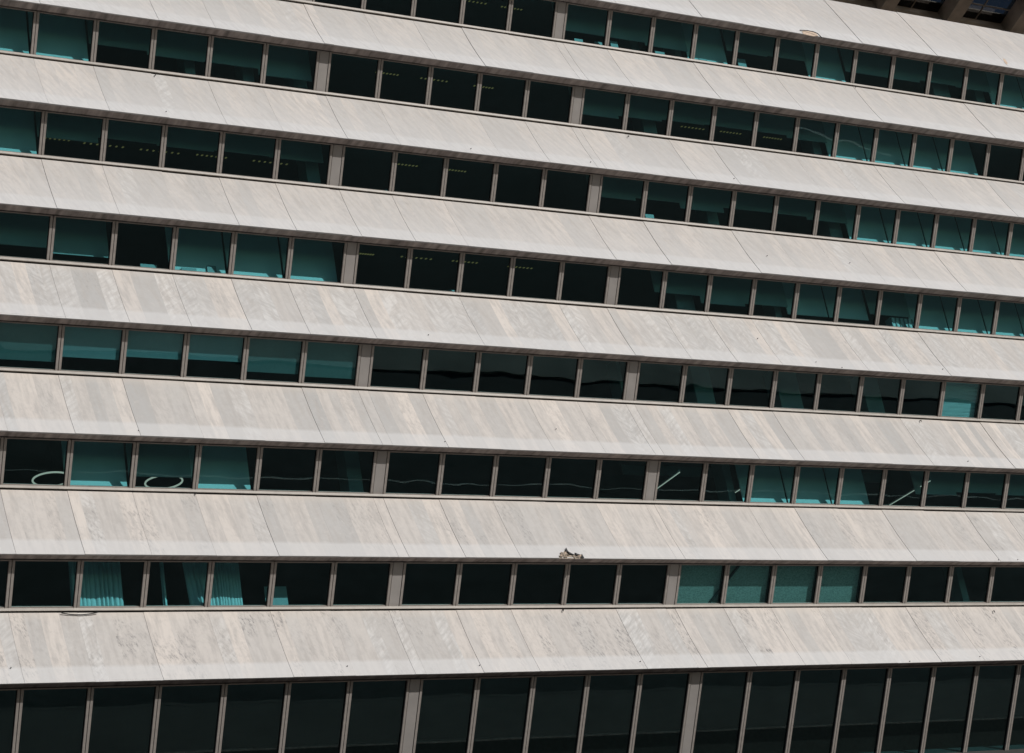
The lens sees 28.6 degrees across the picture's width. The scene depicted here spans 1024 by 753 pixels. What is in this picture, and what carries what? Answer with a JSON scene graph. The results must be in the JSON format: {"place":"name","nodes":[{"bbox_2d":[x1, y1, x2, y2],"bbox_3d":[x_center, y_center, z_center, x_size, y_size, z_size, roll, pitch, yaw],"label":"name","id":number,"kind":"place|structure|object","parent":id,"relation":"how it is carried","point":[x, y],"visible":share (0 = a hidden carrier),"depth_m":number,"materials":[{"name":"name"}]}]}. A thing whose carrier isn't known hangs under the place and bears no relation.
{"place":"outdoors","nodes":[
{"label":"outdoors","id":0,"kind":"place"},
{"bbox_3d":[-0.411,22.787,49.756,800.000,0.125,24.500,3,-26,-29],"label":"pavement","id":1,"kind":"structure","parent":0,"visible":0},
{"bbox_2d":[0,0,1023,752],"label":"office building","id":2,"kind":"structure","parent":1,"relation":"on","point":[458,520],"depth_m":63.13,"materials":[{"name":"grey concrete"}]},
{"bbox_2d":[0,322,57,361],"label":"roller shade","id":3,"kind":"object","parent":2,"relation":"attached to","point":[29,342],"visible":1,"depth_m":54.63,"materials":[{"name":"teal fabric"}]},
{"bbox_2d":[0,321,61,370],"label":"window","id":4,"kind":"structure","parent":2,"relation":"in","point":[59,326],"depth_m":54.90,"materials":[{"name":"beige metal"}]},
{"bbox_2d":[0,437,70,485],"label":"window","id":5,"kind":"structure","parent":2,"relation":"in","point":[68,446],"depth_m":53.31,"materials":[{"name":"beige metal"}]},
{"bbox_2d":[8,559,80,607],"bbox_3d":[-12.115,5.374,51.975,1.780,1.155,0.826,3,-26,-29],"label":"window","id":6,"kind":"structure","parent":2,"relation":"in","point":[78,562],"depth_m":51.99,"materials":[{"name":"beige metal"}]},
{"bbox_2d":[15,686,90,752],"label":"window","id":7,"kind":"structure","parent":2,"relation":"in","point":[84,731],"depth_m":50.74,"materials":[{"name":"beige metal"}]},
{"bbox_2d":[33,11,96,61],"bbox_3d":[-13.236,-10.029,59.385,1.780,1.155,0.826,3,-26,-29],"label":"window","id":8,"kind":"structure","parent":2,"relation":"in","point":[38,13],"depth_m":59.42,"materials":[{"name":"beige metal"}]},
{"bbox_2d":[41,111,105,160],"bbox_3d":[-12.696,-6.930,58.076,1.780,1.155,0.826,3,-26,-29],"label":"window","id":9,"kind":"structure","parent":2,"relation":"in","point":[46,112],"depth_m":58.13,"materials":[{"name":"beige metal"}]},
{"bbox_2d":[49,215,115,264],"bbox_3d":[-12.157,-3.831,56.766,1.780,1.155,0.826,3,-26,-29],"label":"window","id":10,"kind":"structure","parent":2,"relation":"in","point":[54,217],"depth_m":56.80,"materials":[{"name":"beige metal"}]},
{"bbox_2d":[62,326,121,359],"bbox_3d":[-11.612,-0.934,55.469,1.620,0.737,0.493,3,-26,-29],"label":"roller shade","id":11,"kind":"object","parent":2,"relation":"attached to","point":[82,342],"visible":1,"depth_m":55.47,"materials":[{"name":"fabric"}]},
{"bbox_2d":[58,325,125,373],"bbox_3d":[-11.617,-0.733,55.457,1.780,1.155,0.826,3,-26,-29],"label":"window","id":12,"kind":"structure","parent":2,"relation":"in","point":[63,326],"depth_m":55.51,"materials":[{"name":"beige metal"}]},
{"bbox_2d":[68,561,123,605],"bbox_3d":[-10.977,5.771,53.093,1.394,2.400,0.176,3,-26,-29],"label":"curtain","id":13,"kind":"object","parent":2,"relation":"hanging from","point":[101,583],"visible":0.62,"depth_m":53.22,"materials":[{"name":"teal fabric"}]},
{"bbox_2d":[67,439,135,487],"bbox_3d":[-11.078,2.366,54.147,1.780,1.155,0.826,3,-26,-29],"label":"window","id":14,"kind":"structure","parent":2,"relation":"in","point":[133,449],"depth_m":54.20,"materials":[{"name":"beige metal"}]},
{"bbox_2d":[76,560,146,607],"bbox_3d":[-10.538,5.465,52.838,1.780,1.155,0.826,3,-26,-29],"label":"window","id":15,"kind":"structure","parent":2,"relation":"in","point":[144,568],"depth_m":52.85,"materials":[{"name":"beige metal"}]},
{"bbox_2d":[85,685,158,752],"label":"window","id":16,"kind":"structure","parent":2,"relation":"in","point":[155,699],"depth_m":51.67,"materials":[{"name":"beige metal"}]},
{"bbox_2d":[93,20,154,69],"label":"window","id":17,"kind":"structure","parent":2,"relation":"in","point":[97,23],"depth_m":60.31,"materials":[{"name":"beige metal"}]},
{"bbox_2d":[102,118,164,167],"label":"window","id":18,"kind":"structure","parent":2,"relation":"in","point":[107,119],"depth_m":58.99,"materials":[{"name":"beige metal"}]},
{"bbox_2d":[111,221,175,269],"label":"window","id":19,"kind":"structure","parent":2,"relation":"in","point":[116,223],"depth_m":57.68,"materials":[{"name":"beige metal"}]},
{"bbox_2d":[121,329,186,376],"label":"window","id":20,"kind":"structure","parent":2,"relation":"in","point":[182,362],"depth_m":56.37,"materials":[{"name":"beige metal"}]},
{"bbox_2d":[126,330,182,359],"bbox_3d":[-10.029,-0.895,56.326,1.620,0.651,0.435,3,-26,-29],"label":"roller shade","id":21,"kind":"object","parent":2,"relation":"attached to","point":[145,344],"visible":1,"depth_m":56.33,"materials":[{"name":"fabric"}]},
{"bbox_2d":[132,442,198,489],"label":"window","id":22,"kind":"structure","parent":2,"relation":"in","point":[196,452],"depth_m":55.05,"materials":[{"name":"beige metal"}]},
{"bbox_2d":[143,560,211,606],"bbox_3d":[-8.961,5.555,53.701,1.780,1.155,0.826,3,-26,-29],"label":"window","id":23,"kind":"structure","parent":2,"relation":"in","point":[209,563],"depth_m":53.75,"materials":[{"name":"beige metal"}]},
{"bbox_2d":[151,28,210,76],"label":"window","id":24,"kind":"structure","parent":2,"relation":"in","point":[155,33],"depth_m":61.18,"materials":[{"name":"beige metal"}]},
{"bbox_2d":[152,683,224,752],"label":"window","id":25,"kind":"structure","parent":2,"relation":"in","point":[222,685],"depth_m":52.61,"materials":[{"name":"beige metal"}]},
{"bbox_2d":[161,125,222,173],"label":"window","id":26,"kind":"structure","parent":2,"relation":"in","point":[166,126],"depth_m":59.89,"materials":[{"name":"beige metal"}]},
{"bbox_2d":[182,562,202,604],"bbox_3d":[-8.527,5.910,54.432,0.746,2.401,0.166,3,-26,-29],"label":"curtain","id":27,"kind":"object","parent":2,"relation":"hanging from","point":[193,575],"visible":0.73,"depth_m":54.51,"materials":[{"name":"teal fabric"}]},
{"bbox_2d":[172,226,234,274],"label":"window","id":28,"kind":"structure","parent":2,"relation":"in","point":[177,228],"depth_m":58.57,"materials":[{"name":"beige metal"}]},
{"bbox_2d":[183,333,246,379],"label":"window","id":29,"kind":"structure","parent":2,"relation":"in","point":[188,334],"depth_m":57.24,"materials":[{"name":"beige metal"}]},
{"bbox_2d":[188,334,242,361],"bbox_3d":[-8.451,-0.818,57.188,1.620,0.629,0.421,3,-26,-29],"label":"roller shade","id":30,"kind":"object","parent":2,"relation":"attached to","point":[214,348],"visible":1,"depth_m":57.19,"materials":[{"name":"fabric"}]},
{"bbox_2d":[200,562,242,604],"bbox_3d":[-7.909,5.945,54.769,1.147,2.400,0.172,3,-26,-29],"label":"curtain","id":31,"kind":"object","parent":2,"relation":"hanging from","point":[226,587],"visible":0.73,"depth_m":54.90,"materials":[{"name":"teal fabric"}]},
{"bbox_2d":[195,444,259,490],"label":"window","id":32,"kind":"structure","parent":2,"relation":"in","point":[257,455],"depth_m":55.90,"materials":[{"name":"beige metal"}]},
{"bbox_2d":[207,36,265,83],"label":"window","id":33,"kind":"structure","parent":2,"relation":"in","point":[212,37],"depth_m":62.05,"materials":[{"name":"beige metal"}]},
{"bbox_2d":[207,561,273,606],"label":"window","id":34,"kind":"structure","parent":2,"relation":"in","point":[271,567],"depth_m":54.66,"materials":[{"name":"beige metal"}]},
{"bbox_2d":[219,132,278,178],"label":"window","id":35,"kind":"structure","parent":2,"relation":"in","point":[223,137],"depth_m":60.77,"materials":[{"name":"beige metal"}]},
{"bbox_2d":[218,682,288,752],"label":"window","id":36,"kind":"structure","parent":2,"relation":"in","point":[285,690],"depth_m":53.47,"materials":[{"name":"beige metal"}]},
{"bbox_2d":[231,232,291,278],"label":"window","id":37,"kind":"structure","parent":2,"relation":"in","point":[236,233],"depth_m":59.44,"materials":[{"name":"beige metal"}]},
{"bbox_2d":[247,338,301,373],"bbox_3d":[-6.889,-0.600,58.066,1.620,0.846,0.564,3,-26,-29],"label":"roller shade","id":38,"kind":"object","parent":2,"relation":"attached to","point":[272,356],"visible":1,"depth_m":58.07,"materials":[{"name":"teal fabric"}]},
{"bbox_2d":[243,336,305,382],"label":"window","id":39,"kind":"structure","parent":2,"relation":"in","point":[248,338],"depth_m":58.10,"materials":[{"name":"beige metal"}]},
{"bbox_2d":[256,446,319,491],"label":"window","id":40,"kind":"structure","parent":2,"relation":"in","point":[317,451],"depth_m":56.80,"materials":[{"name":"beige metal"}]},
{"bbox_2d":[262,43,319,90],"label":"window","id":41,"kind":"structure","parent":2,"relation":"in","point":[267,44],"depth_m":62.95,"materials":[{"name":"beige metal"}]},
{"bbox_2d":[269,561,334,606],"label":"window","id":42,"kind":"structure","parent":2,"relation":"in","point":[332,563],"depth_m":55.48,"materials":[{"name":"beige metal"}]},
{"bbox_2d":[275,138,332,184],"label":"window","id":43,"kind":"structure","parent":2,"relation":"in","point":[279,143],"depth_m":61.64,"materials":[{"name":"beige metal"}]},
{"bbox_2d":[281,680,349,752],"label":"window","id":44,"kind":"structure","parent":2,"relation":"in","point":[347,686],"depth_m":54.39,"materials":[{"name":"beige metal"}]},
{"bbox_2d":[288,237,346,283],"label":"window","id":45,"kind":"structure","parent":2,"relation":"in","point":[293,238],"depth_m":60.33,"materials":[{"name":"beige metal"}]},
{"bbox_2d":[305,342,357,378],"bbox_3d":[-5.316,-0.484,58.933,1.620,0.889,0.593,3,-26,-29],"label":"roller shade","id":46,"kind":"object","parent":2,"relation":"attached to","point":[329,360],"visible":1,"depth_m":58.94,"materials":[{"name":"teal fabric"}]},
{"bbox_2d":[301,340,361,385],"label":"window","id":47,"kind":"structure","parent":2,"relation":"in","point":[306,343],"depth_m":58.97,"materials":[{"name":"beige metal"}]},
{"bbox_2d":[315,448,376,493],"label":"window","id":48,"kind":"structure","parent":2,"relation":"in","point":[374,457],"depth_m":57.65,"materials":[{"name":"beige metal"}]},
{"bbox_2d":[325,52,380,98],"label":"window","id":49,"kind":"structure","parent":2,"relation":"in","point":[330,53],"depth_m":63.95,"materials":[{"name":"beige metal"}]},
{"bbox_2d":[330,561,392,605],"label":"window","id":50,"kind":"structure","parent":2,"relation":"in","point":[388,586],"depth_m":56.45,"materials":[{"name":"beige metal"}]},
{"bbox_2d":[338,145,395,191],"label":"window","id":51,"kind":"structure","parent":2,"relation":"in","point":[343,150],"depth_m":62.66,"materials":[{"name":"beige metal"}]},
{"bbox_2d":[342,679,409,752],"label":"window","id":52,"kind":"structure","parent":2,"relation":"in","point":[407,683],"depth_m":55.27,"materials":[{"name":"beige metal"}]},
{"bbox_2d":[353,243,410,288],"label":"window","id":53,"kind":"structure","parent":2,"relation":"in","point":[358,244],"depth_m":61.33,"materials":[{"name":"beige metal"}]},
{"bbox_2d":[367,344,426,389],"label":"window","id":54,"kind":"structure","parent":2,"relation":"in","point":[422,366],"depth_m":60.04,"materials":[{"name":"beige metal"}]},
{"bbox_2d":[377,59,431,104],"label":"window","id":55,"kind":"structure","parent":2,"relation":"in","point":[381,67],"depth_m":64.87,"materials":[{"name":"beige metal"}]},
{"bbox_2d":[383,451,442,494],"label":"window","id":56,"kind":"structure","parent":2,"relation":"in","point":[440,457],"depth_m":58.70,"materials":[{"name":"beige metal"}]},
{"bbox_2d":[391,151,446,196],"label":"window","id":57,"kind":"structure","parent":2,"relation":"in","point":[396,154],"depth_m":63.55,"materials":[{"name":"beige metal"}]},
{"bbox_2d":[399,562,459,605],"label":"window","id":58,"kind":"structure","parent":2,"relation":"in","point":[455,585],"depth_m":57.38,"materials":[{"name":"beige metal"}]},
{"bbox_2d":[406,248,462,292],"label":"window","id":59,"kind":"structure","parent":2,"relation":"in","point":[411,252],"depth_m":62.24,"materials":[{"name":"beige metal"}]},
{"bbox_2d":[412,677,477,752],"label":"window","id":60,"kind":"structure","parent":2,"relation":"in","point":[475,682],"depth_m":56.29,"materials":[{"name":"beige metal"}]},
{"bbox_2d":[422,348,479,392],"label":"window","id":61,"kind":"structure","parent":2,"relation":"in","point":[475,369],"depth_m":60.92,"materials":[{"name":"beige metal"}]},
{"bbox_2d":[427,66,480,110],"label":"window","id":62,"kind":"structure","parent":2,"relation":"in","point":[432,68],"depth_m":65.75,"materials":[{"name":"beige metal"}]},
{"bbox_2d":[438,453,496,496],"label":"window","id":63,"kind":"structure","parent":2,"relation":"in","point":[494,458],"depth_m":59.59,"materials":[{"name":"beige metal"}]},
{"bbox_2d":[442,157,496,201],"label":"window","id":64,"kind":"structure","parent":2,"relation":"in","point":[447,162],"depth_m":64.46,"materials":[{"name":"beige metal"}]},
{"bbox_2d":[455,562,514,605],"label":"window","id":65,"kind":"structure","parent":2,"relation":"in","point":[510,584],"depth_m":58.24,"materials":[{"name":"beige metal"}]},
{"bbox_2d":[458,252,513,296],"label":"window","id":66,"kind":"structure","parent":2,"relation":"in","point":[463,257],"depth_m":63.13,"materials":[{"name":"beige metal"}]},
{"bbox_2d":[469,676,533,752],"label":"window","id":67,"kind":"structure","parent":2,"relation":"in","point":[531,680],"depth_m":57.17,"materials":[{"name":"beige metal"}]},
{"bbox_2d":[475,351,530,394],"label":"window","id":68,"kind":"structure","parent":2,"relation":"in","point":[527,368],"depth_m":61.79,"materials":[{"name":"beige metal"}]},
{"bbox_2d":[492,163,544,206],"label":"window","id":69,"kind":"structure","parent":2,"relation":"in","point":[497,167],"depth_m":65.34,"materials":[{"name":"beige metal"}]},
{"bbox_2d":[492,455,548,497],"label":"window","id":70,"kind":"structure","parent":2,"relation":"in","point":[546,463],"depth_m":60.53,"materials":[{"name":"beige metal"}]},
{"bbox_2d":[509,257,562,300],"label":"window","id":71,"kind":"structure","parent":2,"relation":"in","point":[514,259],"depth_m":64.00,"materials":[{"name":"beige metal"}]},
{"bbox_2d":[510,563,568,605],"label":"window","id":72,"kind":"structure","parent":2,"relation":"in","point":[562,594],"depth_m":59.22,"materials":[{"name":"beige metal"}]},
{"bbox_2d":[526,355,580,397],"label":"window","id":73,"kind":"structure","parent":2,"relation":"in","point":[578,359],"depth_m":62.69,"materials":[{"name":"beige metal"}]},
{"bbox_2d":[525,674,587,752],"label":"window","id":74,"kind":"structure","parent":2,"relation":"in","point":[585,680],"depth_m":58.03,"materials":[{"name":"beige metal"}]},
{"bbox_2d":[541,169,592,211],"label":"window","id":75,"kind":"structure","parent":2,"relation":"in","point":[590,175],"depth_m":66.21,"materials":[{"name":"beige metal"}]},
{"bbox_2d":[544,456,599,498],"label":"window","id":76,"kind":"structure","parent":2,"relation":"in","point":[597,465],"depth_m":61.38,"materials":[{"name":"beige metal"}]},
{"bbox_2d":[558,261,610,303],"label":"window","id":77,"kind":"structure","parent":2,"relation":"in","point":[563,266],"depth_m":64.86,"materials":[{"name":"beige metal"}]},
{"bbox_2d":[563,563,619,604],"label":"window","id":78,"kind":"structure","parent":2,"relation":"in","point":[615,584],"depth_m":60.03,"materials":[{"name":"beige metal"}]},
{"bbox_2d":[576,358,629,399],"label":"window","id":79,"kind":"structure","parent":2,"relation":"in","point":[627,365],"depth_m":63.55,"materials":[{"name":"beige metal"}]},
{"bbox_2d":[579,673,640,752],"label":"window","id":80,"kind":"structure","parent":2,"relation":"in","point":[638,675],"depth_m":58.90,"materials":[{"name":"beige metal"}]},
{"bbox_2d":[596,175,646,217],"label":"window","id":81,"kind":"structure","parent":2,"relation":"in","point":[601,180],"depth_m":67.25,"materials":[{"name":"beige metal"}]},
{"bbox_2d":[595,458,649,499],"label":"window","id":82,"kind":"structure","parent":2,"relation":"in","point":[647,462],"depth_m":62.19,"materials":[{"name":"beige metal"}]},
{"bbox_2d":[615,266,665,308],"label":"window","id":83,"kind":"structure","parent":2,"relation":"in","point":[620,267],"depth_m":65.90,"materials":[{"name":"beige metal"}]},
{"bbox_2d":[615,563,670,604],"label":"window","id":84,"kind":"structure","parent":2,"relation":"in","point":[665,586],"depth_m":60.87,"materials":[{"name":"beige metal"}]},
{"bbox_2d":[634,361,685,402],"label":"window","id":85,"kind":"structure","parent":2,"relation":"in","point":[682,375],"depth_m":64.58,"materials":[{"name":"beige metal"}]},
{"bbox_2d":[631,672,691,752],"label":"window","id":86,"kind":"structure","parent":2,"relation":"in","point":[689,675],"depth_m":59.78,"materials":[{"name":"beige metal"}]},
{"bbox_2d":[653,460,706,501],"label":"window","id":87,"kind":"structure","parent":2,"relation":"in","point":[703,470],"depth_m":63.26,"materials":[{"name":"beige metal"}]},
{"bbox_2d":[661,271,710,311],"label":"window","id":88,"kind":"structure","parent":2,"relation":"in","point":[708,275],"depth_m":66.84,"materials":[{"name":"beige metal"}]},
{"bbox_2d":[677,565,721,602],"bbox_3d":[5.737,6.402,61.894,1.620,1.106,0.736,3,-26,-29],"label":"sunscreen","id":89,"kind":"object","parent":2,"relation":"attached to","point":[699,583],"visible":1,"depth_m":61.91,"materials":[{"name":"teal fabric"}]},
{"bbox_2d":[674,564,727,604],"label":"window","id":90,"kind":"structure","parent":2,"relation":"in","point":[725,567],"depth_m":61.91,"materials":[{"name":"beige metal"}]},
{"bbox_2d":[681,364,731,405],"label":"window","id":91,"kind":"structure","parent":2,"relation":"in","point":[729,370],"depth_m":65.47,"materials":[{"name":"beige metal"}]},
{"bbox_2d":[690,670,750,752],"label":"window","id":92,"kind":"structure","parent":2,"relation":"in","point":[747,677],"depth_m":60.79,"materials":[{"name":"beige metal"}]},
{"bbox_2d":[701,462,752,502],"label":"window","id":93,"kind":"structure","parent":2,"relation":"in","point":[750,468],"depth_m":64.17,"materials":[{"name":"beige metal"}]},
{"bbox_2d":[707,275,754,315],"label":"window","id":94,"kind":"structure","parent":2,"relation":"in","point":[753,279],"depth_m":67.70,"materials":[{"name":"beige metal"}]},
{"bbox_2d":[725,565,769,602],"bbox_3d":[7.314,6.492,62.757,1.620,1.106,0.736,3,-26,-29],"label":"sunscreen","id":95,"kind":"object","parent":2,"relation":"attached to","point":[747,584],"visible":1,"depth_m":62.79,"materials":[{"name":"teal fabric"}]},
{"bbox_2d":[723,564,774,603],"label":"window","id":96,"kind":"structure","parent":2,"relation":"in","point":[769,592],"depth_m":62.81,"materials":[{"name":"beige metal"}]},
{"bbox_2d":[727,367,776,407],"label":"window","id":97,"kind":"structure","parent":2,"relation":"in","point":[772,386],"depth_m":66.37,"materials":[{"name":"beige metal"}]},
{"bbox_2d":[739,669,798,752],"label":"window","id":98,"kind":"structure","parent":2,"relation":"in","point":[795,676],"depth_m":61.67,"materials":[{"name":"beige metal"}]},
{"bbox_2d":[748,464,798,503],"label":"window","id":99,"kind":"structure","parent":2,"relation":"in","point":[795,473],"depth_m":65.06,"materials":[{"name":"beige metal"}]},
{"bbox_2d":[773,566,815,602],"bbox_3d":[8.891,6.583,63.620,1.620,1.106,0.736,3,-26,-29],"label":"sunscreen","id":100,"kind":"object","parent":2,"relation":"attached to","point":[793,583],"visible":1,"depth_m":63.64,"materials":[{"name":"teal fabric"}]},
{"bbox_2d":[770,564,820,603],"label":"window","id":101,"kind":"structure","parent":2,"relation":"in","point":[816,585],"depth_m":63.67,"materials":[{"name":"beige metal"}]},
{"bbox_2d":[787,668,844,752],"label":"window","id":102,"kind":"structure","parent":2,"relation":"in","point":[842,672],"depth_m":62.55,"materials":[{"name":"beige metal"}]},
{"bbox_2d":[793,465,842,504],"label":"window","id":103,"kind":"structure","parent":2,"relation":"in","point":[840,469],"depth_m":65.89,"materials":[{"name":"beige metal"}]},
{"bbox_2d":[819,566,859,601],"bbox_3d":[10.468,6.673,64.484,1.620,1.106,0.736,3,-26,-29],"label":"sunscreen","id":104,"kind":"object","parent":2,"relation":"attached to","point":[839,583],"visible":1,"depth_m":64.51,"materials":[{"name":"teal fabric"}]},
{"bbox_2d":[816,565,865,603],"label":"window","id":105,"kind":"structure","parent":2,"relation":"in","point":[863,569],"depth_m":64.61,"materials":[{"name":"beige metal"}]},
{"bbox_2d":[833,667,890,752],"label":"window","id":106,"kind":"structure","parent":2,"relation":"in","point":[887,674],"depth_m":63.41,"materials":[{"name":"beige metal"}]},
{"bbox_2d":[861,565,909,603],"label":"window","id":107,"kind":"structure","parent":2,"relation":"in","point":[907,567],"depth_m":65.46,"materials":[{"name":"beige metal"}]},
{"bbox_2d":[878,666,934,752],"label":"window","id":108,"kind":"structure","parent":2,"relation":"in","point":[931,674],"depth_m":64.28,"materials":[{"name":"beige metal"}]},
{"bbox_2d":[832,0,1023,33],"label":"roof edge","id":109,"kind":"object","parent":2,"relation":"on","point":[1005,15],"visible":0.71,"depth_m":87.15,"materials":[{"name":"concrete"}]},
{"bbox_2d":[942,382,977,416],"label":"venetian blind","id":110,"kind":"object","parent":2,"relation":"attached to","point":[959,400],"visible":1,"depth_m":70.61,"materials":[{"name":"plastic"}]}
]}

